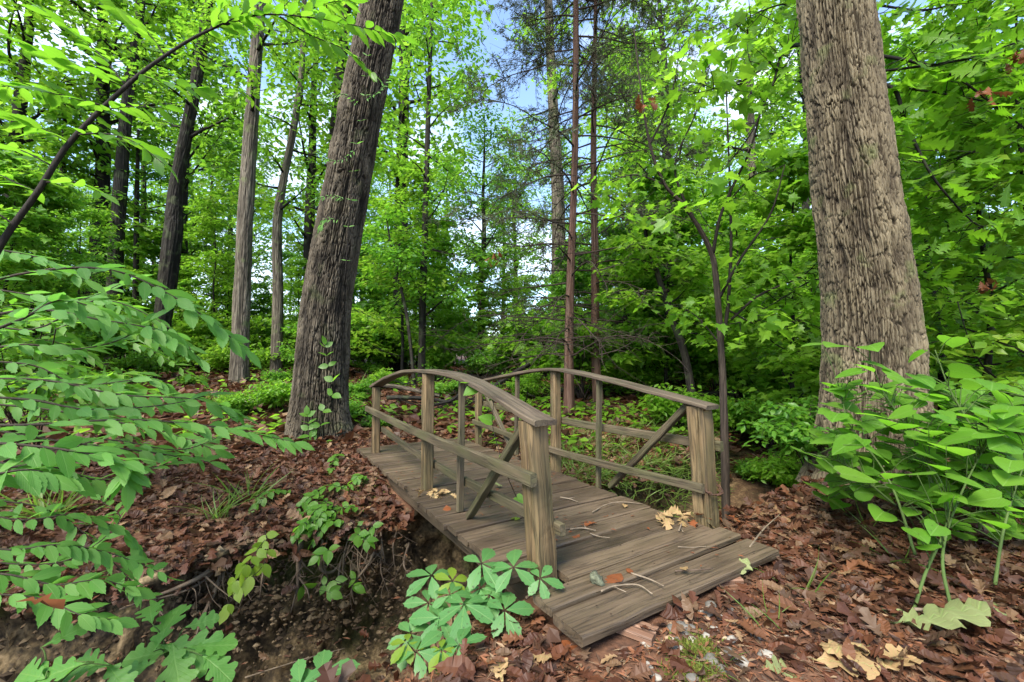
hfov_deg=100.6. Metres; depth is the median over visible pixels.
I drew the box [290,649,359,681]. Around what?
five leaf plant
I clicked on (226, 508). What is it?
grass tuft
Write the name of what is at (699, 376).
shrub
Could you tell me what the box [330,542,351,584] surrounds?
tree root
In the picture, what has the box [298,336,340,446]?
creeper vine
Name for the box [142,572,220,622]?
tree root
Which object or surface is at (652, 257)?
tree
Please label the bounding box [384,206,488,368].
sapling
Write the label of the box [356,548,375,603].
tree root
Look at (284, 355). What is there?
shrub
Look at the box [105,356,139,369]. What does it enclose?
shrub
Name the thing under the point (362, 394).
shrub
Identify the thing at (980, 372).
shrub
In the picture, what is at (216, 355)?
shrub
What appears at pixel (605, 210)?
woodland tree
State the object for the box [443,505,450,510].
dry leaf
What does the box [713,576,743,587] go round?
wood scrap
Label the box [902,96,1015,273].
woodland tree
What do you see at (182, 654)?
oak sapling
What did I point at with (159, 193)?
woodland tree
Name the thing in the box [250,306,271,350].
shrub
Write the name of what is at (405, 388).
fallen log
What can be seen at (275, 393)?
shrub
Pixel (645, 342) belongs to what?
shrub
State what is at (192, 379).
shrub
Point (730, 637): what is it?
pebble
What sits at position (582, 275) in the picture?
sapling
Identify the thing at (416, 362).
sapling
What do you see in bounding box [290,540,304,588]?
tree root
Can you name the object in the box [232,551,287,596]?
tree root
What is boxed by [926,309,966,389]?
sapling
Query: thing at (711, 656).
pebble
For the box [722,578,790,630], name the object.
grass tuft
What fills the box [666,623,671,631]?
pebble
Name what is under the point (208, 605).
tree root
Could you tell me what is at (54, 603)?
dead leaf
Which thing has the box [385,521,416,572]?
tree root
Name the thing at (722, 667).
pebble
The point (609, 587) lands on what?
twig
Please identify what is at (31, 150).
woodland tree
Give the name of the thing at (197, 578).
tree root
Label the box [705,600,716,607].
pebble
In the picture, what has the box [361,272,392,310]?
sapling
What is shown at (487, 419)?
creeper vine
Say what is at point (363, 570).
tree root
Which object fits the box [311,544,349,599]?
tree root
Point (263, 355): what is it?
shrub
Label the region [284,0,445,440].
oak tree
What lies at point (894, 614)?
fallen leaf
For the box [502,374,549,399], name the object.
shrub
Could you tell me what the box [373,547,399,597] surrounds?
tree root
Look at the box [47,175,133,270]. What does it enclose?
woodland tree
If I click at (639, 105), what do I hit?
dead leaf bunch
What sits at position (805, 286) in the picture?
sapling
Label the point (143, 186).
woodland tree
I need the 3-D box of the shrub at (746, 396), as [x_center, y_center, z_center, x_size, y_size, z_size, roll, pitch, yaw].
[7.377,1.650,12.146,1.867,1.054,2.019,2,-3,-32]
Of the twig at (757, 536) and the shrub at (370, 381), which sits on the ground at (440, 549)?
the shrub at (370, 381)
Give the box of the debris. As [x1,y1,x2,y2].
[17,511,1023,681]
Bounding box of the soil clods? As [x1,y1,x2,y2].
[0,508,426,681]
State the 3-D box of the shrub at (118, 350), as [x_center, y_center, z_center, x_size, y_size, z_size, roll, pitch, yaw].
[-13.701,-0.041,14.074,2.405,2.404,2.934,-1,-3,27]
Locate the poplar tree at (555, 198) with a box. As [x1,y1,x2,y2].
[502,0,624,311]
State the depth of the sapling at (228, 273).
19.82 m
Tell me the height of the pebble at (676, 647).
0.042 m
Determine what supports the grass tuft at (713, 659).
on the ground at (440, 549)
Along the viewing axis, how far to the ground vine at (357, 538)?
3.55 m
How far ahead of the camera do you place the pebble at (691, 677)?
1.72 m
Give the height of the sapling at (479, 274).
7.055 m
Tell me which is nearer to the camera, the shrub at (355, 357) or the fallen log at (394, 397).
the fallen log at (394, 397)
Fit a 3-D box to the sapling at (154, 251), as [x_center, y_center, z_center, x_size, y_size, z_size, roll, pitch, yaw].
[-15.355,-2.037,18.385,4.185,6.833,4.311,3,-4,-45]
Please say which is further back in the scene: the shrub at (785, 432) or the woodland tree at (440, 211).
the woodland tree at (440, 211)
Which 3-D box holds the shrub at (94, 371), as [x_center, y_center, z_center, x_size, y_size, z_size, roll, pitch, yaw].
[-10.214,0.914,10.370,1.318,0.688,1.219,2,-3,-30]
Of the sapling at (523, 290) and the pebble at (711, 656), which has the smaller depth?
the pebble at (711, 656)
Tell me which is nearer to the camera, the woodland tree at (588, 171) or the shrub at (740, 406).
the shrub at (740, 406)
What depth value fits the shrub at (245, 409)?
8.12 m
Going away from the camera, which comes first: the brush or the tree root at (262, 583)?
the tree root at (262, 583)
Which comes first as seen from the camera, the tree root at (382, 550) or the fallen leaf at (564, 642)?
the fallen leaf at (564, 642)
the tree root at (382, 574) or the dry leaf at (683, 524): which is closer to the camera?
the dry leaf at (683, 524)
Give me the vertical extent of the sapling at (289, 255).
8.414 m
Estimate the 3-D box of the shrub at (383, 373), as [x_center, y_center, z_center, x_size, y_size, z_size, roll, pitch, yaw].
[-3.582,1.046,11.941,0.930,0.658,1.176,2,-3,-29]
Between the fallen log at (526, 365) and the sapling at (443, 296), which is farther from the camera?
the sapling at (443, 296)
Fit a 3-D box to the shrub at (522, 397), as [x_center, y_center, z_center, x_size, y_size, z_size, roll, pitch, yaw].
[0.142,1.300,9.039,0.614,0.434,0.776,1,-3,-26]
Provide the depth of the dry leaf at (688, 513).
3.25 m
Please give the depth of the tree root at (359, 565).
3.73 m
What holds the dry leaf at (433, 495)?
on the wooden footbridge
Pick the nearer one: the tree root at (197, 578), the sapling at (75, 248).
the tree root at (197, 578)
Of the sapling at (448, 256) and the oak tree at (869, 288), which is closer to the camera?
the oak tree at (869, 288)
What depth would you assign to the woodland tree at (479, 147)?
25.57 m
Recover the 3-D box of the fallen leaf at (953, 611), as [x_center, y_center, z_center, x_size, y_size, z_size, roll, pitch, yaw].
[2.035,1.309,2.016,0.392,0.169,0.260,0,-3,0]
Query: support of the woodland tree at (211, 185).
on the ground at (440, 549)
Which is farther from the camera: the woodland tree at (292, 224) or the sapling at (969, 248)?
the woodland tree at (292, 224)
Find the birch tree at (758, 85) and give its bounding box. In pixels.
[682,2,806,253]
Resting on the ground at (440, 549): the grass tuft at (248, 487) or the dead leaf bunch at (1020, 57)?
the grass tuft at (248, 487)
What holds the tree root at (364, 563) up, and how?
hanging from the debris
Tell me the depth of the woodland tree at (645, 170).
36.03 m
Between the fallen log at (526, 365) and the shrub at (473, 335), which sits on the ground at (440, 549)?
the shrub at (473, 335)
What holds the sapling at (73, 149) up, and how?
on the ground at (440, 549)
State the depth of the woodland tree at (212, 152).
19.59 m
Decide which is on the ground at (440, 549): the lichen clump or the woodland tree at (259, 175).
the woodland tree at (259, 175)
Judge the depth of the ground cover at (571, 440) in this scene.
8.29 m
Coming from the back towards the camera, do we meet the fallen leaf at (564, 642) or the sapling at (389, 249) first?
the sapling at (389, 249)
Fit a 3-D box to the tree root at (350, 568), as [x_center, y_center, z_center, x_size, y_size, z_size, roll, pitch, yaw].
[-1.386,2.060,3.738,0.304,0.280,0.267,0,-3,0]
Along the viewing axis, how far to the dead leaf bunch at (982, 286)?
5.50 m
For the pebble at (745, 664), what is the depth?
1.76 m
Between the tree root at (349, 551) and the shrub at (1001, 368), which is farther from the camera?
the shrub at (1001, 368)
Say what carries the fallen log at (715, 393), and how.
on the ground at (440, 549)
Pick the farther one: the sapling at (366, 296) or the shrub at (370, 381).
the sapling at (366, 296)
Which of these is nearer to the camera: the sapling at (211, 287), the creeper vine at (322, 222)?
the creeper vine at (322, 222)
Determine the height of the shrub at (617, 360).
2.585 m
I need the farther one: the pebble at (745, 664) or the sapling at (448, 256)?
the sapling at (448, 256)
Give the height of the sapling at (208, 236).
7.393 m
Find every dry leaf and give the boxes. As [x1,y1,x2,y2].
[429,493,437,497]
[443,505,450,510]
[605,573,623,582]
[655,512,665,521]
[661,510,672,516]
[662,518,673,529]
[668,505,682,514]
[678,520,686,526]
[679,512,690,519]
[688,519,697,527]
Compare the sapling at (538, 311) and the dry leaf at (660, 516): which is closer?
the dry leaf at (660, 516)
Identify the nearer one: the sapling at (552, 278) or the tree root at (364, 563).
the tree root at (364, 563)
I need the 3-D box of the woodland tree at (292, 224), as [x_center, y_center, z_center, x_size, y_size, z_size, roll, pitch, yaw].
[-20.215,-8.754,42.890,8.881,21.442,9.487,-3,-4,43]
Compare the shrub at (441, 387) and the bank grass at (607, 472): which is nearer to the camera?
the bank grass at (607, 472)
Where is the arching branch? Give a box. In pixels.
[0,0,419,253]
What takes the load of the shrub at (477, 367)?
on the ground at (440, 549)
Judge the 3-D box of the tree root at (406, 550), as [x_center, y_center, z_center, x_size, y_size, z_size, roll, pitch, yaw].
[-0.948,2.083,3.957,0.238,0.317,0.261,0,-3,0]
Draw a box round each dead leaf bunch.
[485,250,501,266]
[635,94,657,112]
[966,86,1013,111]
[978,278,997,293]
[1004,49,1023,74]
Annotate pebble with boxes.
[651,673,661,680]
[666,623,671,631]
[672,645,683,649]
[676,621,687,629]
[686,673,698,681]
[701,610,712,616]
[701,632,710,638]
[703,652,718,664]
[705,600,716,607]
[717,664,726,672]
[727,635,735,642]
[733,656,748,667]
[759,649,772,657]
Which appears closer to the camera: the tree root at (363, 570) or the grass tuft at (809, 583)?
the grass tuft at (809, 583)
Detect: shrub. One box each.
[0,249,313,510]
[0,298,209,449]
[0,333,97,373]
[0,343,73,384]
[0,494,184,637]
[52,312,134,371]
[68,365,130,384]
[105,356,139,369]
[117,342,195,378]
[140,353,192,370]
[144,316,231,367]
[172,309,231,368]
[174,373,208,384]
[184,343,229,371]
[214,388,270,411]
[223,405,253,414]
[245,375,291,410]
[249,342,292,370]
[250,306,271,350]
[254,317,296,352]
[260,367,292,383]
[276,339,294,363]
[349,377,371,394]
[349,396,370,418]
[350,309,418,371]
[350,324,379,364]
[350,391,370,399]
[353,359,387,373]
[357,377,380,385]
[358,414,392,426]
[368,368,402,388]
[388,312,430,361]
[389,376,411,385]
[414,327,467,370]
[415,363,447,380]
[417,377,458,395]
[433,310,483,365]
[458,308,488,359]
[458,351,497,374]
[463,331,506,356]
[464,346,519,375]
[482,303,559,369]
[501,365,544,381]
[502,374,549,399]
[512,391,534,404]
[514,300,651,399]
[520,311,560,379]
[602,361,675,395]
[607,307,678,384]
[636,382,719,430]
[656,321,763,401]
[709,393,775,433]
[718,386,817,450]
[728,368,773,392]
[731,383,766,405]
[731,456,770,482]
[735,334,819,407]
[735,393,887,465]
[746,444,803,491]
[767,363,818,392]
[928,334,944,383]
[930,358,1023,433]
[953,315,1023,376]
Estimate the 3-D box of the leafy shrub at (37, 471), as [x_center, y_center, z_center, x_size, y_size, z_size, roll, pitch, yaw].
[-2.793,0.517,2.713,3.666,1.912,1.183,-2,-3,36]
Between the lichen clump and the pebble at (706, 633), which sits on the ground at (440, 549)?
the pebble at (706, 633)
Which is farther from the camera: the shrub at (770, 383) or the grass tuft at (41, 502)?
the shrub at (770, 383)
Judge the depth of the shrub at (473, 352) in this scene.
24.66 m
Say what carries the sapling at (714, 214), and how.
on the ground at (440, 549)
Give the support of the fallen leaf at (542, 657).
on the ground at (440, 549)
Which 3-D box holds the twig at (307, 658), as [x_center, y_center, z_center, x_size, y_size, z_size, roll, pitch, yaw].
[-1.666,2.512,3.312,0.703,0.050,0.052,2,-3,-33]
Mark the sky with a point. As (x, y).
(527, 97)
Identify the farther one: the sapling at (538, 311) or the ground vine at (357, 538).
the sapling at (538, 311)
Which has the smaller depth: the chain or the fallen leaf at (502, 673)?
the fallen leaf at (502, 673)
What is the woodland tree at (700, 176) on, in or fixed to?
on the ground at (440, 549)
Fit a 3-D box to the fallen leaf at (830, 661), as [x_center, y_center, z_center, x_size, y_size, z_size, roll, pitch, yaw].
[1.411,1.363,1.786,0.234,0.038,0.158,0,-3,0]
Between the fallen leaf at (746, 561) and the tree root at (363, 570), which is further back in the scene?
the tree root at (363, 570)
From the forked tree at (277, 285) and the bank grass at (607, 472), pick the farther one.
the forked tree at (277, 285)
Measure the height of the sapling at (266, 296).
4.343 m
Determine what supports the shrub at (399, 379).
on the ground at (440, 549)
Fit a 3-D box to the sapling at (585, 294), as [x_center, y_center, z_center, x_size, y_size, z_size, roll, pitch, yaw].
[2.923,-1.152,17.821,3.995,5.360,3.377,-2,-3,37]
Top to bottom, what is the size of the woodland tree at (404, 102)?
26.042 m
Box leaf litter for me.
[0,363,1023,681]
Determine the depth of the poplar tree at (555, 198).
18.80 m
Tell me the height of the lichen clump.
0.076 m
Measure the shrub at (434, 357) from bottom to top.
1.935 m
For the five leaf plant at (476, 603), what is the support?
on the ground at (440, 549)
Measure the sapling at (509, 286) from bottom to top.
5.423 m
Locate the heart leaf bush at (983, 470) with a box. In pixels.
[790,335,1023,606]
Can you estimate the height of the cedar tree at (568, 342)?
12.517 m
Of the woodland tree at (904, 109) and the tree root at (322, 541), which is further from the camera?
the woodland tree at (904, 109)
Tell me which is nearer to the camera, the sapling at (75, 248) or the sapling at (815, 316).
the sapling at (815, 316)
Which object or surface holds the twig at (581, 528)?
on the wooden footbridge
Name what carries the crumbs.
on the wooden footbridge
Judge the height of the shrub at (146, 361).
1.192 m
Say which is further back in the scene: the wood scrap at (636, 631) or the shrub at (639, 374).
the shrub at (639, 374)
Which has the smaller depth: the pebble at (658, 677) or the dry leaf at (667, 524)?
the pebble at (658, 677)
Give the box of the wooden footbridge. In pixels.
[356,368,779,647]
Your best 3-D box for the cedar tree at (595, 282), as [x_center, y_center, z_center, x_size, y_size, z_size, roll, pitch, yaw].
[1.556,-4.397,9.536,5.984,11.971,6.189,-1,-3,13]
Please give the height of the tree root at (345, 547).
0.395 m
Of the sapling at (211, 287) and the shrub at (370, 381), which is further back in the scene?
the sapling at (211, 287)
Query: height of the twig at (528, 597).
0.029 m
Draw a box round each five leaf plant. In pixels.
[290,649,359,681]
[387,548,564,679]
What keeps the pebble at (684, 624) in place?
on the ground at (440, 549)
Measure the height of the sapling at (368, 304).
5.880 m
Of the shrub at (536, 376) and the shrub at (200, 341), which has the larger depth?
the shrub at (200, 341)
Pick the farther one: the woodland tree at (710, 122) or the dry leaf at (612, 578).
the woodland tree at (710, 122)
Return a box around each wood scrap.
[616,620,658,646]
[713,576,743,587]
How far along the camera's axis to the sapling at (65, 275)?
17.11 m
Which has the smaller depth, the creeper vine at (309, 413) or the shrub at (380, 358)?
the creeper vine at (309, 413)
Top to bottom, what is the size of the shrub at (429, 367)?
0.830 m
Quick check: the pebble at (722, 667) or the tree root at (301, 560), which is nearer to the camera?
the pebble at (722, 667)
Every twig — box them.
[245,648,344,677]
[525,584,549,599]
[570,523,595,530]
[592,501,642,512]
[600,583,652,594]
[631,572,663,585]
[675,568,712,571]
[678,546,709,547]
[749,514,779,546]
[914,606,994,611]
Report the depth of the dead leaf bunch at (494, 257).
8.19 m
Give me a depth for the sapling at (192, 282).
17.63 m
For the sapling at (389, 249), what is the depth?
12.47 m
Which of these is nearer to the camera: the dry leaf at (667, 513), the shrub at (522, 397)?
the dry leaf at (667, 513)
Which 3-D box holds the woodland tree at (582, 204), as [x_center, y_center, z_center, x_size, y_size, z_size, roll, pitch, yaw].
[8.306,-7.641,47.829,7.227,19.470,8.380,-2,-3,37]
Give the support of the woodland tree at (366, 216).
on the ground at (440, 549)
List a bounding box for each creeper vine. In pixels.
[218,530,278,624]
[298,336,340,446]
[310,47,393,279]
[460,382,522,503]
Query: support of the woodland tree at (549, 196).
on the ground at (440, 549)
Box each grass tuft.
[0,469,110,521]
[175,481,258,522]
[180,462,290,503]
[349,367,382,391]
[674,622,751,680]
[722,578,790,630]
[753,552,831,605]
[834,500,893,529]
[846,520,951,576]
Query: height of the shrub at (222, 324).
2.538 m
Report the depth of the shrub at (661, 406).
8.12 m
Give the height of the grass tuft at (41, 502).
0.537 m
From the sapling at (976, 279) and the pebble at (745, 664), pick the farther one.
the sapling at (976, 279)
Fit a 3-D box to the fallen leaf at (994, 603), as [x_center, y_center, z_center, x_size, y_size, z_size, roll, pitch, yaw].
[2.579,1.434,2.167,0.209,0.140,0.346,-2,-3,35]
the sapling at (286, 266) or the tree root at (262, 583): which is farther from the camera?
the sapling at (286, 266)
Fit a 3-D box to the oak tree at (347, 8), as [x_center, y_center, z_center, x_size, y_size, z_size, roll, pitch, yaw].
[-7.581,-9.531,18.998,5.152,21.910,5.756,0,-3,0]
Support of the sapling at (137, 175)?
on the ground at (440, 549)
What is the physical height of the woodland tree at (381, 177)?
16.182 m
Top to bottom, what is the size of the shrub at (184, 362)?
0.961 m
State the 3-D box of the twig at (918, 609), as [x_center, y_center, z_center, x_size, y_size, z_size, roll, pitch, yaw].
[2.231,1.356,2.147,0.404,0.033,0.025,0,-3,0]
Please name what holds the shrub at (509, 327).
on the ground at (440, 549)
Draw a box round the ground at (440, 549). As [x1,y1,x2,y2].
[0,355,1023,681]
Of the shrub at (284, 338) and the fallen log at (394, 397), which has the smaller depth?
the fallen log at (394, 397)
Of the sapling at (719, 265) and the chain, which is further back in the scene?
the sapling at (719, 265)
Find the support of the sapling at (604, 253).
on the ground at (440, 549)
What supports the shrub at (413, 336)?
on the ground at (440, 549)
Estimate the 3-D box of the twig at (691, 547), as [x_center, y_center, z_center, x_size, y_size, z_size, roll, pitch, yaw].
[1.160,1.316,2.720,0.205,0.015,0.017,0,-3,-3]
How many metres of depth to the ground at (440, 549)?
3.56 m
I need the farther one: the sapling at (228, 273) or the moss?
the sapling at (228, 273)
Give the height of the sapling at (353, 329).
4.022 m
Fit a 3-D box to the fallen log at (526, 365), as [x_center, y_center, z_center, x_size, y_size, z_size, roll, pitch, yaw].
[1.653,0.032,11.454,4.448,2.465,0.214,0,-3,-9]
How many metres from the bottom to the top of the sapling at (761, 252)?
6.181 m
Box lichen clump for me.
[590,570,604,586]
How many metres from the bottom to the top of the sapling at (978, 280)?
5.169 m
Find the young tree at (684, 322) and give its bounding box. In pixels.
[571,21,819,519]
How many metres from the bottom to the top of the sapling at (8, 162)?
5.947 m
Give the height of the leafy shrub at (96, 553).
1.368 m
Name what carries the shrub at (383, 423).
on the ground at (440, 549)
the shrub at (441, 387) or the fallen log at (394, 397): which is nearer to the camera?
the fallen log at (394, 397)
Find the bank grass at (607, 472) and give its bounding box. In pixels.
[548,411,738,520]
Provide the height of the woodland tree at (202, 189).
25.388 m
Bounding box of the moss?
[336,471,728,681]
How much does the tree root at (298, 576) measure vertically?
0.489 m
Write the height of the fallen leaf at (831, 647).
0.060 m
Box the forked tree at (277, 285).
[193,0,352,372]
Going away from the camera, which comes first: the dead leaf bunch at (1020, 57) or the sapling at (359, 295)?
the dead leaf bunch at (1020, 57)
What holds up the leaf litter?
on the ground at (440, 549)
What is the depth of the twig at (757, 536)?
3.02 m
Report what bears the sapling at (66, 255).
on the ground at (440, 549)
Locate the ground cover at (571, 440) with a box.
[0,360,760,459]
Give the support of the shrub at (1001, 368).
on the ground at (440, 549)
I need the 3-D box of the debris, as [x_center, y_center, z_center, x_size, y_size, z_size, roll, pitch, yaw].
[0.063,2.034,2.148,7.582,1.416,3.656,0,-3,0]
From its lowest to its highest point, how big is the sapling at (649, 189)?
5.986 m
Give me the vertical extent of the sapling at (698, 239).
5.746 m
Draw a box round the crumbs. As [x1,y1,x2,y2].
[390,457,743,565]
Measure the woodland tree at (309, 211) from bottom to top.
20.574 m
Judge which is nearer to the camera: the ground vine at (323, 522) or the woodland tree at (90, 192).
the ground vine at (323, 522)
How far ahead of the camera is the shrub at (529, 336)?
13.78 m
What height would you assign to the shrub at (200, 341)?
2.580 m
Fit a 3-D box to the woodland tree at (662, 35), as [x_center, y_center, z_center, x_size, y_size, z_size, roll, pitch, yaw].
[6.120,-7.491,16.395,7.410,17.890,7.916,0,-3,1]
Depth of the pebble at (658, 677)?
1.75 m
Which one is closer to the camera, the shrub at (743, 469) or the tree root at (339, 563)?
the tree root at (339, 563)
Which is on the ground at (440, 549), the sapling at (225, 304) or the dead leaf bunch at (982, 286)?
the sapling at (225, 304)
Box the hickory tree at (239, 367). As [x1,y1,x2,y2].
[151,0,335,384]
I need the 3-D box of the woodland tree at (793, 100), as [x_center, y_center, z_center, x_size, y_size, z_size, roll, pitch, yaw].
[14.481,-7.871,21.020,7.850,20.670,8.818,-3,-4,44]
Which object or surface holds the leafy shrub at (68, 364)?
on the ground at (440, 549)
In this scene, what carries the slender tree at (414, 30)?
on the ground at (440, 549)
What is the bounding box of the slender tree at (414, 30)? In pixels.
[361,0,508,381]
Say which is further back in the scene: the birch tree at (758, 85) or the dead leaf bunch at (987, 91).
the birch tree at (758, 85)
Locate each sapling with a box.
[0,150,112,351]
[0,163,113,371]
[0,248,49,340]
[14,599,237,681]
[20,100,107,329]
[23,206,153,371]
[23,229,89,334]
[61,246,105,305]
[94,129,184,356]
[105,254,153,313]
[107,220,209,351]
[122,230,159,361]
[171,279,208,368]
[173,194,267,369]
[198,245,268,350]
[200,285,230,327]
[218,276,255,318]
[229,282,291,351]
[256,257,307,361]
[261,250,302,319]
[264,224,354,348]
[281,245,392,350]
[286,280,362,364]
[350,159,470,380]
[352,277,388,359]
[355,244,389,309]
[356,204,473,386]
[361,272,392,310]
[381,221,459,365]
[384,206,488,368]
[408,253,470,365]
[427,284,466,327]
[451,246,514,354]
[470,290,498,335]
[478,274,518,350]
[485,270,521,334]
[497,274,540,333]
[512,287,534,314]
[528,301,548,316]
[536,274,574,325]
[536,279,580,316]
[538,238,601,329]
[574,254,609,311]
[575,222,621,309]
[576,223,663,371]
[587,228,671,370]
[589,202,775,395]
[601,164,784,390]
[603,189,739,372]
[655,173,818,401]
[677,191,789,340]
[705,213,813,374]
[706,139,820,456]
[764,237,818,345]
[777,241,818,346]
[800,12,1023,424]
[802,312,819,321]
[816,0,1023,393]
[897,44,1023,425]
[908,172,1016,356]
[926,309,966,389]
[936,220,1023,347]
[980,209,1023,310]
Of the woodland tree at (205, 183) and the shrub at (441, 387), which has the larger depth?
the woodland tree at (205, 183)
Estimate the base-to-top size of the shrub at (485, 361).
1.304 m
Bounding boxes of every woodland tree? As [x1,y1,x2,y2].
[0,0,161,308]
[0,0,248,365]
[0,24,37,150]
[0,103,50,268]
[19,118,88,267]
[44,0,272,358]
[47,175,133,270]
[70,50,226,265]
[111,169,201,312]
[133,113,234,288]
[167,93,283,308]
[188,121,271,310]
[190,111,303,293]
[193,0,396,277]
[260,142,325,299]
[291,0,499,371]
[302,149,384,359]
[352,173,392,363]
[359,197,394,301]
[364,153,436,357]
[415,146,478,306]
[436,101,530,351]
[469,167,537,331]
[474,125,551,313]
[502,124,590,307]
[565,189,602,303]
[566,19,705,276]
[579,0,776,371]
[581,24,733,279]
[606,110,697,223]
[674,108,742,247]
[676,142,731,246]
[702,84,800,249]
[719,0,899,341]
[779,110,810,210]
[888,40,973,270]
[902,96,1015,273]
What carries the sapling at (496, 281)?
on the ground at (440, 549)
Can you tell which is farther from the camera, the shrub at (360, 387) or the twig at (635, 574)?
the shrub at (360, 387)
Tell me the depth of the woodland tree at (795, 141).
29.51 m
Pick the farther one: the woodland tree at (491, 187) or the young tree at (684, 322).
the woodland tree at (491, 187)
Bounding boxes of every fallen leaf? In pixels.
[490,657,507,681]
[533,652,551,663]
[561,640,577,654]
[739,558,752,573]
[763,654,796,677]
[811,651,880,679]
[819,639,870,662]
[876,643,922,670]
[880,605,908,616]
[889,597,990,630]
[993,602,1017,621]
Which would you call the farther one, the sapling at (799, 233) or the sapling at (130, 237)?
the sapling at (130, 237)
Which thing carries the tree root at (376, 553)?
attached to the ground at (440, 549)
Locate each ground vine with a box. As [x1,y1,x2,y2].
[248,454,368,548]
[297,521,383,600]
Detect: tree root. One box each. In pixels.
[119,556,233,627]
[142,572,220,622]
[196,572,222,634]
[212,568,228,603]
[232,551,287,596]
[232,562,265,614]
[273,541,314,578]
[281,542,309,614]
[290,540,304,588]
[307,539,345,582]
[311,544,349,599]
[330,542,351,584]
[332,526,367,573]
[335,538,378,586]
[337,528,378,607]
[339,553,362,590]
[349,551,384,567]
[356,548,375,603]
[358,553,374,587]
[359,548,375,584]
[364,519,388,571]
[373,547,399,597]
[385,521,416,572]
[393,542,410,588]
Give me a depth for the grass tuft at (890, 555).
2.75 m
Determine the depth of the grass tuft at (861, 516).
3.31 m
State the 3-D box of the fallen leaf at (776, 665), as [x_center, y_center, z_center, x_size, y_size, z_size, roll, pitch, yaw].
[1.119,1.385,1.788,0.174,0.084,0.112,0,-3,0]
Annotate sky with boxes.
[0,0,1023,350]
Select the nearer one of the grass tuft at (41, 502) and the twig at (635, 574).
the twig at (635, 574)
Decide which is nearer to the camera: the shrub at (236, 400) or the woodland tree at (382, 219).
the shrub at (236, 400)
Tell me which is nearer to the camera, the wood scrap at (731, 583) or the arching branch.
the arching branch
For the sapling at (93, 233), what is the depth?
14.23 m
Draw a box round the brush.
[232,356,747,417]
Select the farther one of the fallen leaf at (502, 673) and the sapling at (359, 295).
the sapling at (359, 295)
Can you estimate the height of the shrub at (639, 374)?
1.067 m
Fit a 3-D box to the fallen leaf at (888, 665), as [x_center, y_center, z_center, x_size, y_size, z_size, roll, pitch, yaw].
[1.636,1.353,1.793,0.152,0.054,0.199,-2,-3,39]
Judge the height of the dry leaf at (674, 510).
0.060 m
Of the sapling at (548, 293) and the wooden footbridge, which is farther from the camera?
the sapling at (548, 293)
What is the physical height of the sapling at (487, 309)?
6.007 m
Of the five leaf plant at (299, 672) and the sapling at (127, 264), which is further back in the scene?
the sapling at (127, 264)
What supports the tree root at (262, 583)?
hanging from the ground at (440, 549)
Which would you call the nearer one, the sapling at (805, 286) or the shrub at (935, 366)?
the shrub at (935, 366)
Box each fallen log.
[372,383,440,396]
[386,395,452,403]
[434,385,467,405]
[494,313,629,386]
[543,387,735,398]
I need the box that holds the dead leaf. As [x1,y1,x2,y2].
[16,593,65,609]
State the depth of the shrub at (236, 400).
8.08 m
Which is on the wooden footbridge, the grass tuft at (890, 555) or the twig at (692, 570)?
the twig at (692, 570)
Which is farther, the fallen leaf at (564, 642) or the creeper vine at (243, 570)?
the creeper vine at (243, 570)
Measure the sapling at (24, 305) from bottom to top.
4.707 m
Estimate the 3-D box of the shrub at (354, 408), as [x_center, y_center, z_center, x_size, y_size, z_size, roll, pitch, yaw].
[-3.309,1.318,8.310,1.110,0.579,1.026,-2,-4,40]
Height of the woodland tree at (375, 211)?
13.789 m
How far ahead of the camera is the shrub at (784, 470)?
6.72 m
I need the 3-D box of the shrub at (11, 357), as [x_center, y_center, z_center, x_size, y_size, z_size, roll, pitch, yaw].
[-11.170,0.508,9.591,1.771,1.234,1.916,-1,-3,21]
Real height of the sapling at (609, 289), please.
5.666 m
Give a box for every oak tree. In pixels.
[44,0,227,365]
[91,0,272,371]
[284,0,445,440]
[289,0,397,157]
[652,0,1023,358]
[795,0,936,494]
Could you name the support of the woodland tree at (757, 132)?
on the ground at (440, 549)
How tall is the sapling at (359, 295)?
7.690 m
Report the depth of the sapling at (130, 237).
21.97 m
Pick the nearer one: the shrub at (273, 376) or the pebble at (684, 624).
the pebble at (684, 624)
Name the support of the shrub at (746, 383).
on the ground at (440, 549)
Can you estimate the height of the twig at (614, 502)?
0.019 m
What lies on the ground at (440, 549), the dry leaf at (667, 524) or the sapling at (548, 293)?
the sapling at (548, 293)
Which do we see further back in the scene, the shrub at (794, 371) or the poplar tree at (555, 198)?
the poplar tree at (555, 198)
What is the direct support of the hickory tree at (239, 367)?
on the ground at (440, 549)
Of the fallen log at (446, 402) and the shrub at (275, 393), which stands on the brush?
the fallen log at (446, 402)
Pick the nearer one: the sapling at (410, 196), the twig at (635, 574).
the twig at (635, 574)
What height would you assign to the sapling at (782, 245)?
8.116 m
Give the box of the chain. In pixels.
[705,482,723,495]
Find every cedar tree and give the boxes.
[406,0,726,415]
[461,0,739,404]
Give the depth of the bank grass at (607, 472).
6.17 m
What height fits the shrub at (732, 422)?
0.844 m
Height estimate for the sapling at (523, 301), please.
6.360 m
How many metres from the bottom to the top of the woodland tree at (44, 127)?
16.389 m
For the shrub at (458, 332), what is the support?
on the ground at (440, 549)
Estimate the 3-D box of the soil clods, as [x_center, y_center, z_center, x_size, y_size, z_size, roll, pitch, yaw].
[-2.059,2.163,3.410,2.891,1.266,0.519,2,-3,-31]
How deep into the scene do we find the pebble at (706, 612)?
2.17 m
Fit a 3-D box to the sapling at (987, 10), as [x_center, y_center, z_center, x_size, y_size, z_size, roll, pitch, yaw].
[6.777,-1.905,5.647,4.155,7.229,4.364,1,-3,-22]
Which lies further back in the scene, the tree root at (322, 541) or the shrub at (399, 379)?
the shrub at (399, 379)
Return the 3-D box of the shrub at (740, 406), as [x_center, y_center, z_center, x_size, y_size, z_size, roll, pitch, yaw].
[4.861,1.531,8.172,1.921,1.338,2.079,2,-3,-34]
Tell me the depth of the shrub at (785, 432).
5.00 m

